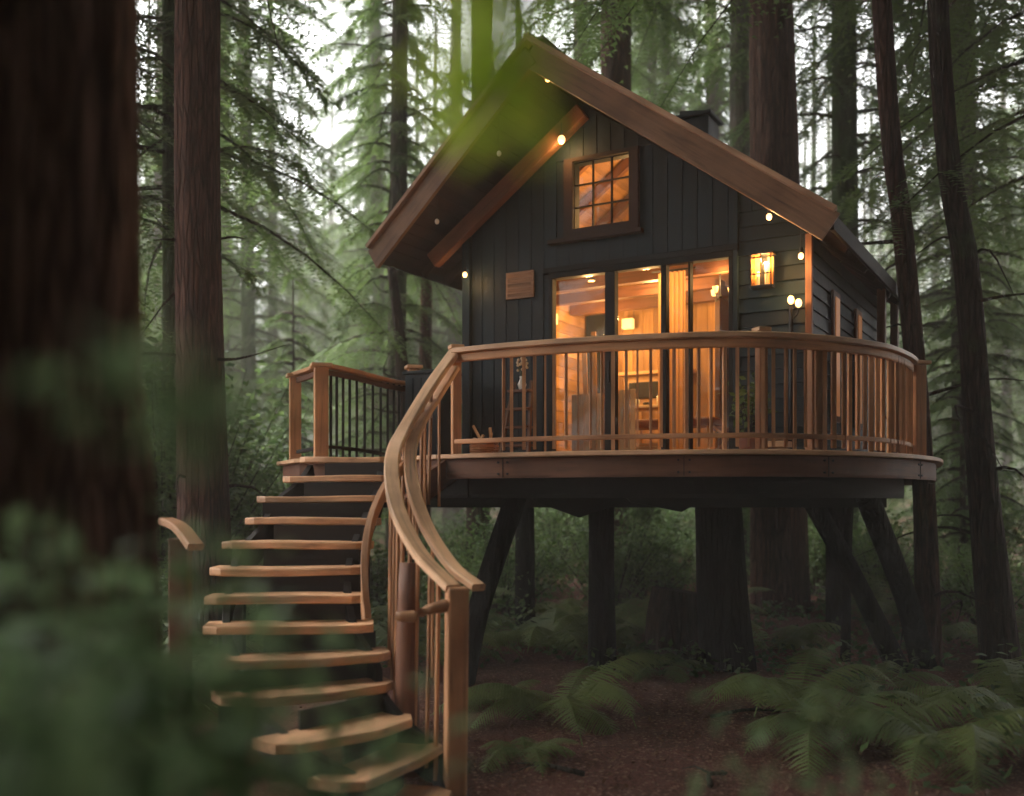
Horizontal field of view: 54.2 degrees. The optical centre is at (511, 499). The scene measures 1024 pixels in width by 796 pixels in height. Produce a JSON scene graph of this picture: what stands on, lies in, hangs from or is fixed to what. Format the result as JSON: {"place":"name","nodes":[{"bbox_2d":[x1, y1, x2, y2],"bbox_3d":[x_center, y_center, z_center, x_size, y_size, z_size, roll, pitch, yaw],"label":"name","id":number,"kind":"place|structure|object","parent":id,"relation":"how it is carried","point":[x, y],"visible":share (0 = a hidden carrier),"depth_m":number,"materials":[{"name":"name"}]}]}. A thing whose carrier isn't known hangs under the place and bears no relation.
{"place":"outdoors","nodes":[
{"label":"outdoors","id":0,"kind":"place"},
{"bbox_2d":[469,425,498,453],"bbox_3d":[-0.280,-0.603,10.050,0.304,0.304,0.224,0,0,-17],"label":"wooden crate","id":1,"kind":"object","parent":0,"point":[483,448],"visible":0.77,"depth_m":9.97,"materials":[{"name":"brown wood"}]},
{"bbox_2d":[138,0,1023,476],"label":"sky","id":2,"kind":"structure","parent":0,"point":[327,77],"materials":[{"name":"white"}]},
{"bbox_2d":[175,482,1023,795],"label":"ground","id":3,"kind":"structure","parent":0,"point":[641,774],"depth_m":8.76,"materials":[{"name":"soil"}]},
{"bbox_2d":[140,0,161,374],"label":"conifer tree","id":4,"kind":"object","parent":3,"relation":"on","point":[160,220],"visible":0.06,"depth_m":34.58,"materials":[{"name":"green plant"}]},
{"bbox_2d":[0,312,309,795],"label":"tall sapling","id":5,"kind":"object","parent":3,"relation":"on","point":[79,770],"visible":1,"depth_m":0.93,"materials":[{"name":"green plant"}]},
{"bbox_2d":[142,300,281,538],"bbox_3d":[-6.384,-0.732,15.678,5.117,5.547,4.886,0,0,2],"label":"shrub","id":6,"kind":"object","parent":3,"relation":"on","point":[159,364],"visible":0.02,"depth_m":15.94,"materials":[{"name":"green plant"}]},
{"bbox_2d":[138,1,289,381],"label":"conifer tree","id":7,"kind":"object","parent":3,"relation":"on","point":[155,131],"visible":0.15,"depth_m":15.16,"materials":[{"name":"green plant"}]},
{"bbox_2d":[144,361,288,590],"bbox_3d":[-5.005,-0.151,14.575,3.895,4.421,4.079,0,0,24],"label":"shrub","id":8,"kind":"object","parent":3,"relation":"on","point":[163,493],"visible":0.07,"depth_m":14.26,"materials":[{"name":"green plant"}]},
{"bbox_2d":[143,317,313,576],"bbox_3d":[-5.542,-0.676,16.692,5.089,5.516,4.860,0,0,-19],"label":"shrub","id":9,"kind":"object","parent":3,"relation":"on","point":[274,429],"visible":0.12,"depth_m":17.01,"materials":[{"name":"green plant"}]},
{"bbox_2d":[154,6,306,459],"bbox_3d":[-9.752,-13.549,33.198,5.698,29.129,6.206,0,0,-4],"label":"conifer tree","id":10,"kind":"object","parent":3,"relation":"on","point":[237,338],"visible":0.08,"depth_m":33.49,"materials":[{"name":"green plant"}]},
{"bbox_2d":[160,508,310,642],"bbox_3d":[-3.873,1.104,14.053,2.677,2.027,2.672,0,0,0],"label":"shrub","id":11,"kind":"object","parent":3,"relation":"on","point":[245,536],"visible":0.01,"depth_m":14.26,"materials":[{"name":"green plant"}]},
{"bbox_2d":[0,502,480,795],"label":"broadleaf sapling","id":12,"kind":"object","parent":3,"relation":"on","point":[196,769],"visible":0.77,"depth_m":1.63,"materials":[{"name":"green plant"}]},
{"bbox_2d":[139,0,385,471],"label":"conifer tree","id":13,"kind":"object","parent":3,"relation":"on","point":[246,317],"visible":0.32,"depth_m":28.10,"materials":[{"name":"green plant"}]},
{"bbox_2d":[138,0,409,562],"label":"conifer tree","id":14,"kind":"object","parent":3,"relation":"on","point":[166,113],"visible":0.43,"depth_m":16.14,"materials":[{"name":"green plant"}]},
{"bbox_2d":[229,2,326,483],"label":"conifer tree","id":15,"kind":"object","parent":3,"relation":"on","point":[273,312],"visible":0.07,"depth_m":43.10,"materials":[{"name":"green plant"}]},
{"bbox_2d":[241,278,333,492],"bbox_3d":[-4.527,-1.297,21.065,3.063,6.734,3.143,0,0,-26],"label":"sapling","id":16,"kind":"object","parent":3,"relation":"on","point":[298,336],"visible":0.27,"depth_m":21.00,"materials":[{"name":"green plant"}]},
{"bbox_2d":[0,0,582,791],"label":"conifer tree","id":17,"kind":"object","parent":3,"relation":"on","point":[70,236],"visible":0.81,"depth_m":3.30,"materials":[{"name":"brown plant"}]},
{"bbox_2d":[228,428,388,533],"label":"shrub","id":18,"kind":"object","parent":3,"relation":"on","point":[273,462],"depth_m":17.16,"materials":[{"name":"green plant"}]},
{"bbox_2d":[259,34,358,483],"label":"conifer tree","id":19,"kind":"object","parent":3,"relation":"on","point":[304,307],"visible":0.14,"depth_m":57.41,"materials":[{"name":"green plant"}]},
{"bbox_2d":[230,420,387,565],"bbox_3d":[-3.291,0.371,16.271,2.953,3.201,2.820,0,0,17],"label":"shrub","id":20,"kind":"object","parent":3,"relation":"on","point":[287,485],"visible":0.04,"depth_m":15.92,"materials":[{"name":"green plant"}]},
{"bbox_2d":[281,72,353,483],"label":"conifer tree","id":21,"kind":"object","parent":3,"relation":"on","point":[331,221],"visible":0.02,"depth_m":86.90,"materials":[{"name":"green plant"}]},
{"bbox_2d":[280,126,358,438],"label":"conifer tree","id":22,"kind":"object","parent":3,"relation":"on","point":[324,228],"visible":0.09,"depth_m":65.98,"materials":[{"name":"green plant"}]},
{"bbox_2d":[158,349,485,795],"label":"staircase","id":23,"kind":"structure","parent":3,"relation":"on","point":[329,577],"depth_m":7.90,"materials":[{"name":"brown wood"}]},
{"bbox_2d":[328,27,385,456],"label":"conifer tree","id":24,"kind":"object","parent":3,"relation":"on","point":[346,253],"visible":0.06,"depth_m":52.43,"materials":[{"name":"green plant"}]},
{"bbox_2d":[332,354,385,574],"bbox_3d":[-3.434,-0.820,23.069,2.470,5.291,2.406,0,0,-11],"label":"sapling","id":25,"kind":"object","parent":3,"relation":"on","point":[360,418],"visible":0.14,"depth_m":22.96,"materials":[{"name":"green plant"}]},
{"bbox_2d":[258,0,461,525],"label":"conifer tree","id":26,"kind":"object","parent":3,"relation":"on","point":[359,138],"visible":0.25,"depth_m":36.03,"materials":[{"name":"green plant"}]},
{"bbox_2d":[305,132,436,455],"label":"conifer tree","id":27,"kind":"object","parent":3,"relation":"on","point":[336,228],"visible":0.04,"depth_m":43.24,"materials":[{"name":"green plant"}]},
{"bbox_2d":[281,0,464,583],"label":"conifer tree","id":28,"kind":"object","parent":3,"relation":"on","point":[402,47],"visible":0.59,"depth_m":19.42,"materials":[{"name":"green plant"}]},
{"bbox_2d":[329,747,428,795],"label":"edge sapling","id":29,"kind":"object","parent":3,"relation":"on","point":[393,785],"visible":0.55,"depth_m":2.69,"materials":[{"name":"green plant"}]},
{"bbox_2d":[371,606,422,647],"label":"fern","id":30,"kind":"object","parent":3,"relation":"on","point":[380,632],"visible":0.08,"depth_m":13.75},
{"bbox_2d":[333,266,461,561],"bbox_3d":[-2.046,-1.053,17.621,1.884,6.214,2.702,0,0,31],"label":"conifer tree","id":31,"kind":"object","parent":3,"relation":"on","point":[397,319],"visible":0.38,"depth_m":17.42,"materials":[{"name":"brown plant"}]},
{"bbox_2d":[138,0,664,658],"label":"conifer tree","id":32,"kind":"object","parent":3,"relation":"on","point":[198,294],"visible":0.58,"depth_m":11.79,"materials":[{"name":"green plant"}]},
{"bbox_2d":[370,546,443,627],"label":"shrub","id":33,"kind":"object","parent":3,"relation":"on","point":[381,584],"visible":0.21,"depth_m":15.75,"materials":[{"name":"green plant"}]},
{"bbox_2d":[371,0,463,535],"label":"conifer tree","id":34,"kind":"object","parent":3,"relation":"on","point":[451,339],"visible":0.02,"depth_m":32.11,"materials":[{"name":"green plant"}]},
{"bbox_2d":[418,278,431,589],"bbox_3d":[-1.800,-1.506,19.995,0.516,6.905,0.506,0,0,0],"label":"conifer tree","id":35,"kind":"object","parent":3,"relation":"on","point":[426,361],"visible":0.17,"depth_m":19.90,"materials":[{"name":"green plant"}]},
{"bbox_2d":[371,587,519,639],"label":"fern","id":36,"kind":"object","parent":3,"relation":"on","point":[500,590],"visible":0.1,"depth_m":15.03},
{"bbox_2d":[385,618,530,665],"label":"fern","id":37,"kind":"object","parent":3,"relation":"on","point":[488,637],"visible":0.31,"depth_m":12.77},
{"bbox_2d":[355,0,577,608],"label":"conifer tree","id":38,"kind":"object","parent":3,"relation":"on","point":[486,46],"visible":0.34,"depth_m":17.94,"materials":[{"name":"green plant"}]},
{"bbox_2d":[418,507,514,596],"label":"shrub","id":39,"kind":"object","parent":3,"relation":"on","point":[451,541],"visible":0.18,"depth_m":18.39,"materials":[{"name":"green plant"}]},
{"bbox_2d":[427,507,577,622],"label":"shrub","id":40,"kind":"object","parent":3,"relation":"on","point":[506,573],"visible":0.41,"depth_m":16.45,"materials":[{"name":"green plant"}]},
{"bbox_2d":[419,600,586,654],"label":"fern","id":41,"kind":"object","parent":3,"relation":"on","point":[528,625],"visible":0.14,"depth_m":14.46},
{"bbox_2d":[468,679,553,719],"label":"fern","id":42,"kind":"object","parent":3,"relation":"on","point":[487,701],"visible":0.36,"depth_m":9.99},
{"bbox_2d":[479,736,581,776],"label":"fern","id":43,"kind":"object","parent":3,"relation":"on","point":[541,748],"visible":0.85,"depth_m":8.01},
{"bbox_2d":[486,607,587,662],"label":"fern","id":44,"kind":"object","parent":3,"relation":"on","point":[531,638],"visible":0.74,"depth_m":13.27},
{"bbox_2d":[422,653,672,745],"bbox_3d":[0.582,1.971,9.767,2.188,0.909,2.151,0,0,32],"label":"fern","id":45,"kind":"object","parent":3,"relation":"on","point":[585,693],"visible":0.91,"depth_m":9.33,"materials":[{"name":"plant"}]},
{"bbox_2d":[534,507,585,570],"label":"shrub","id":46,"kind":"object","parent":3,"relation":"on","point":[552,515],"visible":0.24,"depth_m":21.25,"materials":[{"name":"green plant"}]},
{"bbox_2d":[514,598,619,622],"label":"fern","id":47,"kind":"object","parent":3,"relation":"on","point":[569,604],"visible":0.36,"depth_m":15.77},
{"bbox_2d":[162,476,1023,793],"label":"undergrowth","id":48,"kind":"object","parent":3,"relation":"on","point":[776,664],"visible":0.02,"depth_m":12.91,"materials":[{"name":"green plant"}]},
{"bbox_2d":[544,598,647,657],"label":"fern","id":49,"kind":"object","parent":3,"relation":"on","point":[622,629],"visible":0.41,"depth_m":13.82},
{"bbox_2d":[492,0,700,586],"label":"conifer tree","id":50,"kind":"object","parent":3,"relation":"on","point":[614,69],"visible":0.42,"depth_m":19.85,"materials":[{"name":"green plant"}]},
{"bbox_2d":[524,0,678,559],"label":"conifer tree","id":51,"kind":"object","parent":3,"relation":"on","point":[581,52],"visible":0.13,"depth_m":23.03,"materials":[{"name":"green plant"}]},
{"bbox_2d":[568,593,650,649],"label":"fern","id":52,"kind":"object","parent":3,"relation":"on","point":[646,599],"visible":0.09,"depth_m":15.30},
{"bbox_2d":[277,326,942,686],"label":"deck","id":53,"kind":"structure","parent":3,"relation":"on","point":[816,479],"depth_m":9.95,"materials":[{"name":"brown wood"}]},
{"bbox_2d":[402,369,461,455],"bbox_3d":[-0.980,-1.022,12.300,0.560,1.095,0.500,0,0,29],"label":"storage box","id":54,"kind":"object","parent":53,"relation":"on","point":[416,380],"visible":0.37,"depth_m":12.10,"materials":[{"name":"black"}]},
{"bbox_2d":[498,380,532,452],"bbox_3d":[0.073,-0.940,11.966,0.431,0.994,0.288,0,0,30],"label":"ladder shelf","id":55,"kind":"object","parent":53,"relation":"on","point":[529,426],"visible":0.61,"depth_m":11.94,"materials":[{"name":"brown wood"}]},
{"bbox_2d":[365,35,898,453],"bbox_3d":[1.943,-2.774,13.459,5.846,4.648,6.285,0,0,30],"label":"cabin","id":56,"kind":"object","parent":53,"relation":"on","point":[626,197],"visible":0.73,"depth_m":12.05,"materials":[{"name":"black"}]},
{"bbox_2d":[572,393,604,450],"bbox_3d":[0.946,-0.900,12.478,0.440,0.840,0.041,0,0,30],"label":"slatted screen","id":57,"kind":"object","parent":56,"relation":"on","point":[583,417],"visible":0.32,"depth_m":12.47,"materials":[{"name":"wood"}]},
{"bbox_2d":[582,331,604,449],"bbox_3d":[1.104,-1.300,12.754,0.446,1.701,0.050,0,0,20],"label":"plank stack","id":58,"kind":"object","parent":56,"relation":"in","point":[585,372],"visible":0.11,"depth_m":12.77,"materials":[{"name":"brown wood"}]},
{"bbox_2d":[547,146,643,245],"bbox_3d":[0.989,-3.600,11.872,1.220,1.010,0.153,0,0,30],"label":"gable window","id":59,"kind":"structure","parent":56,"relation":"in","point":[570,235],"depth_m":11.82,"materials":[{"name":"brown wood"}]},
{"bbox_2d":[586,314,604,392],"bbox_3d":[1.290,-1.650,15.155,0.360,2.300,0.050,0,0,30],"label":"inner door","id":60,"kind":"structure","parent":56,"relation":"in","point":[596,323],"depth_m":15.12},
{"bbox_2d":[618,389,636,449],"bbox_3d":[1.379,-0.930,12.228,0.300,0.840,0.041,0,0,30],"label":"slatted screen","id":61,"kind":"object","parent":56,"relation":"on","point":[632,395],"visible":0.45,"depth_m":12.18,"materials":[{"name":"brown wood"}]},
{"bbox_2d":[624,404,657,448],"bbox_3d":[1.849,-0.890,13.562,0.620,0.760,0.450,0,0,30],"label":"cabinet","id":62,"kind":"object","parent":56,"relation":"on","point":[643,411],"visible":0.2,"depth_m":13.35,"materials":[{"name":"brown wood"}]},
{"bbox_2d":[543,243,738,451],"bbox_3d":[1.456,-1.635,11.621,2.420,2.370,0.165,0,0,30],"label":"sliding door","id":63,"kind":"structure","parent":56,"relation":"in","point":[611,268],"depth_m":11.54,"materials":[{"name":"brown glass"}]},
{"bbox_2d":[618,369,695,405],"bbox_3d":[2.105,-1.597,14.546,1.120,0.555,0.240,0,0,30],"label":"desk","id":64,"kind":"object","parent":56,"relation":"in","point":[643,385],"visible":0.42,"depth_m":14.57,"materials":[{"name":"brown wood"}]},
{"bbox_2d":[651,266,695,449],"bbox_3d":[1.918,-1.626,11.871,0.550,2.232,0.060,0,0,30],"label":"curtain","id":65,"kind":"object","parent":56,"relation":"hanging from","point":[676,301],"visible":0.52,"depth_m":11.86,"materials":[{"name":"fabric"}]},
{"bbox_2d":[636,416,721,448],"bbox_3d":[2.005,-0.737,12.433,1.150,0.536,0.400,0,0,30],"label":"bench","id":66,"kind":"object","parent":56,"relation":"on","point":[643,424],"visible":0.24,"depth_m":12.30,"materials":[{"name":"brown wood"}]},
{"bbox_2d":[748,250,776,289],"bbox_3d":[2.700,-2.482,10.765,0.264,0.407,0.194,0,0,30],"label":"wall lantern","id":67,"kind":"object","parent":56,"relation":"attached to","point":[762,270],"depth_m":10.76,"materials":[{"name":"glass"}]},
{"bbox_2d":[831,289,839,422],"bbox_3d":[3.744,-1.650,11.544,0.041,1.500,0.360,0,0,30],"label":"side window","id":68,"kind":"structure","parent":56,"relation":"in","point":[835,296],"depth_m":11.50,"materials":[{"name":"grey wood"}]},
{"bbox_2d":[854,308,861,429],"bbox_3d":[4.394,-1.650,12.670,0.041,1.500,0.360,0,0,30],"label":"side window","id":69,"kind":"structure","parent":56,"relation":"in","point":[857,314],"depth_m":12.60,"materials":[{"name":"grey wood"}]},
{"bbox_2d":[716,372,777,448],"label":"potted plant","id":70,"kind":"object","parent":53,"relation":"on","point":[742,443],"visible":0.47,"depth_m":10.51,"materials":[{"name":"green plant"}]},
{"bbox_2d":[788,296,801,448],"bbox_3d":[2.960,-1.308,10.600,0.178,1.717,0.178,0,0,-15],"label":"torch lamp","id":71,"kind":"object","parent":53,"relation":"on","point":[798,302],"visible":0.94,"depth_m":10.58,"materials":[{"name":"metal"}]},
{"bbox_2d":[534,507,687,615],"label":"shrub","id":72,"kind":"object","parent":3,"relation":"on","point":[636,571],"visible":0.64,"depth_m":16.87,"materials":[{"name":"green plant"}]},
{"bbox_2d":[205,614,1023,795],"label":"fallen leaves","id":73,"kind":"object","parent":3,"relation":"on","point":[675,781],"depth_m":8.95,"materials":[{"name":"plant"}]},
{"bbox_2d":[558,507,674,543],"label":"shrub","id":74,"kind":"object","parent":3,"relation":"on","point":[636,511],"visible":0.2,"depth_m":19.99,"materials":[{"name":"green plant"}]},
{"bbox_2d":[614,513,695,599],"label":"shrub","id":75,"kind":"object","parent":3,"relation":"on","point":[679,566],"visible":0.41,"depth_m":17.95,"materials":[{"name":"green plant"}]},
{"bbox_2d":[588,0,728,122],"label":"conifer tree","id":76,"kind":"object","parent":3,"relation":"on","point":[657,73],"visible":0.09,"depth_m":29.90,"materials":[{"name":"green plant"}]},
{"bbox_2d":[590,0,729,537],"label":"conifer tree","id":77,"kind":"object","parent":3,"relation":"on","point":[668,72],"visible":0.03,"depth_m":30.89,"materials":[{"name":"green plant"}]},
{"bbox_2d":[630,507,695,555],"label":"shrub","id":78,"kind":"object","parent":3,"relation":"on","point":[681,515],"visible":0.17,"depth_m":22.41,"materials":[{"name":"green plant"}]},
{"bbox_2d":[614,649,714,682],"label":"fern","id":79,"kind":"object","parent":3,"relation":"on","point":[671,669],"visible":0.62,"depth_m":11.86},
{"bbox_2d":[640,586,698,662],"bbox_3d":[2.203,1.790,13.295,1.943,1.252,1.256,0,0,0],"label":"tree stump","id":80,"kind":"object","parent":3,"relation":"on","point":[671,613],"visible":0.34,"depth_m":13.07,"materials":[{"name":"wood"}]},
{"bbox_2d":[665,0,729,144],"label":"conifer tree","id":81,"kind":"object","parent":3,"relation":"on","point":[718,105],"visible":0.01,"depth_m":27.94,"materials":[{"name":"green plant"}]},
{"bbox_2d":[492,0,970,616],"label":"conifer tree","id":82,"kind":"object","parent":3,"relation":"on","point":[778,554],"visible":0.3,"depth_m":16.67,"materials":[{"name":"brown plant"}]},
{"bbox_2d":[677,507,812,584],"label":"shrub","id":83,"kind":"object","parent":3,"relation":"on","point":[746,520],"visible":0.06,"depth_m":20.10,"materials":[{"name":"green plant"}]},
{"bbox_2d":[631,0,866,513],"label":"conifer tree","id":84,"kind":"object","parent":3,"relation":"on","point":[738,105],"visible":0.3,"depth_m":22.31,"materials":[{"name":"green plant"}]},
{"bbox_2d":[516,0,1023,666],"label":"conifer tree","id":85,"kind":"object","parent":3,"relation":"on","point":[926,550],"visible":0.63,"depth_m":12.91,"materials":[{"name":"brown plant"}]},
{"bbox_2d":[563,0,1023,675],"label":"conifer tree","id":86,"kind":"object","parent":3,"relation":"on","point":[991,578],"visible":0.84,"depth_m":12.40,"materials":[{"name":"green plant"}]},
{"bbox_2d":[701,647,897,738],"bbox_3d":[2.849,1.984,9.552,2.080,0.894,1.951,0,0,-36],"label":"fern","id":87,"kind":"object","parent":3,"relation":"on","point":[797,685],"visible":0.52,"depth_m":9.72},
{"bbox_2d":[751,620,854,655],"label":"fern","id":88,"kind":"object","parent":3,"relation":"on","point":[802,638],"visible":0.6,"depth_m":13.47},
{"bbox_2d":[688,652,920,795],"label":"path sapling","id":89,"kind":"object","parent":3,"relation":"on","point":[807,782],"visible":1,"depth_m":2.39,"materials":[{"name":"green plant"}]},
{"bbox_2d":[706,673,960,777],"bbox_3d":[2.640,1.962,8.502,2.334,0.970,2.294,0,0,23],"label":"fern","id":90,"kind":"object","parent":3,"relation":"on","point":[810,728],"visible":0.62,"depth_m":8.42,"materials":[{"name":"plant"}]},
{"bbox_2d":[808,519,865,595],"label":"shrub","id":91,"kind":"object","parent":3,"relation":"on","point":[817,575],"visible":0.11,"depth_m":18.06,"materials":[{"name":"green plant"}]},
{"bbox_2d":[682,0,1020,541],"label":"conifer tree","id":92,"kind":"object","parent":3,"relation":"on","point":[846,143],"visible":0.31,"depth_m":20.04,"materials":[{"name":"green plant"}]},
{"bbox_2d":[806,499,957,602],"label":"shrub","id":93,"kind":"object","parent":3,"relation":"on","point":[868,562],"visible":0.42,"depth_m":16.74,"materials":[{"name":"green plant"}]},
{"bbox_2d":[826,661,956,704],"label":"fern","id":94,"kind":"object","parent":3,"relation":"on","point":[860,685],"visible":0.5,"depth_m":10.92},
{"bbox_2d":[812,572,974,621],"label":"fern","id":95,"kind":"object","parent":3,"relation":"on","point":[884,605],"visible":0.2,"depth_m":15.87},
{"bbox_2d":[801,707,1023,793],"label":"fern","id":96,"kind":"object","parent":3,"relation":"on","point":[981,738],"visible":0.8,"depth_m":7.68,"materials":[{"name":"plant"}]},
{"bbox_2d":[814,0,1023,576],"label":"conifer tree","id":97,"kind":"object","parent":3,"relation":"on","point":[950,292],"visible":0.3,"depth_m":20.14,"materials":[{"name":"green plant"}]},
{"bbox_2d":[819,0,1023,302],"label":"conifer tree","id":98,"kind":"object","parent":3,"relation":"on","point":[996,72],"visible":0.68,"depth_m":15.70,"materials":[{"name":"green plant"}]},
{"bbox_2d":[865,0,1023,567],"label":"conifer tree","id":99,"kind":"object","parent":3,"relation":"on","point":[1017,423],"visible":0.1,"depth_m":21.43,"materials":[{"name":"green plant"}]},
{"bbox_2d":[881,173,1016,508],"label":"conifer tree","id":100,"kind":"object","parent":3,"relation":"on","point":[928,279],"visible":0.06,"depth_m":44.55,"materials":[{"name":"green plant"}]},
{"bbox_2d":[880,655,1023,749],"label":"fern","id":101,"kind":"object","parent":3,"relation":"on","point":[955,695],"visible":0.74,"depth_m":9.06,"materials":[{"name":"plant"}]},
{"bbox_2d":[888,290,1023,613],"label":"sapling","id":102,"kind":"object","parent":3,"relation":"on","point":[949,329],"visible":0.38,"depth_m":17.44,"materials":[{"name":"green plant"}]},
{"bbox_2d":[903,431,1023,567],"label":"shrub","id":103,"kind":"object","parent":3,"relation":"on","point":[956,505],"visible":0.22,"depth_m":18.16,"materials":[{"name":"green plant"}]},
{"bbox_2d":[911,534,1023,624],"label":"shrub","id":104,"kind":"object","parent":3,"relation":"on","point":[966,574],"visible":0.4,"depth_m":15.29,"materials":[{"name":"green plant"}]},
{"bbox_2d":[927,10,1023,524],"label":"conifer tree","id":105,"kind":"object","parent":3,"relation":"on","point":[1010,423],"visible":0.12,"depth_m":36.36,"materials":[{"name":"green plant"}]},
{"bbox_2d":[942,609,1023,661],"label":"fern","id":106,"kind":"object","parent":3,"relation":"on","point":[953,629],"visible":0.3,"depth_m":13.45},
{"bbox_2d":[959,659,1023,699],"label":"fern","id":107,"kind":"object","parent":3,"relation":"on","point":[978,673],"visible":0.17,"depth_m":10.77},
{"bbox_2d":[988,48,1023,449],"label":"conifer tree","id":108,"kind":"object","parent":3,"relation":"on","point":[1013,56],"visible":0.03,"depth_m":43.53,"materials":[{"name":"green plant"}]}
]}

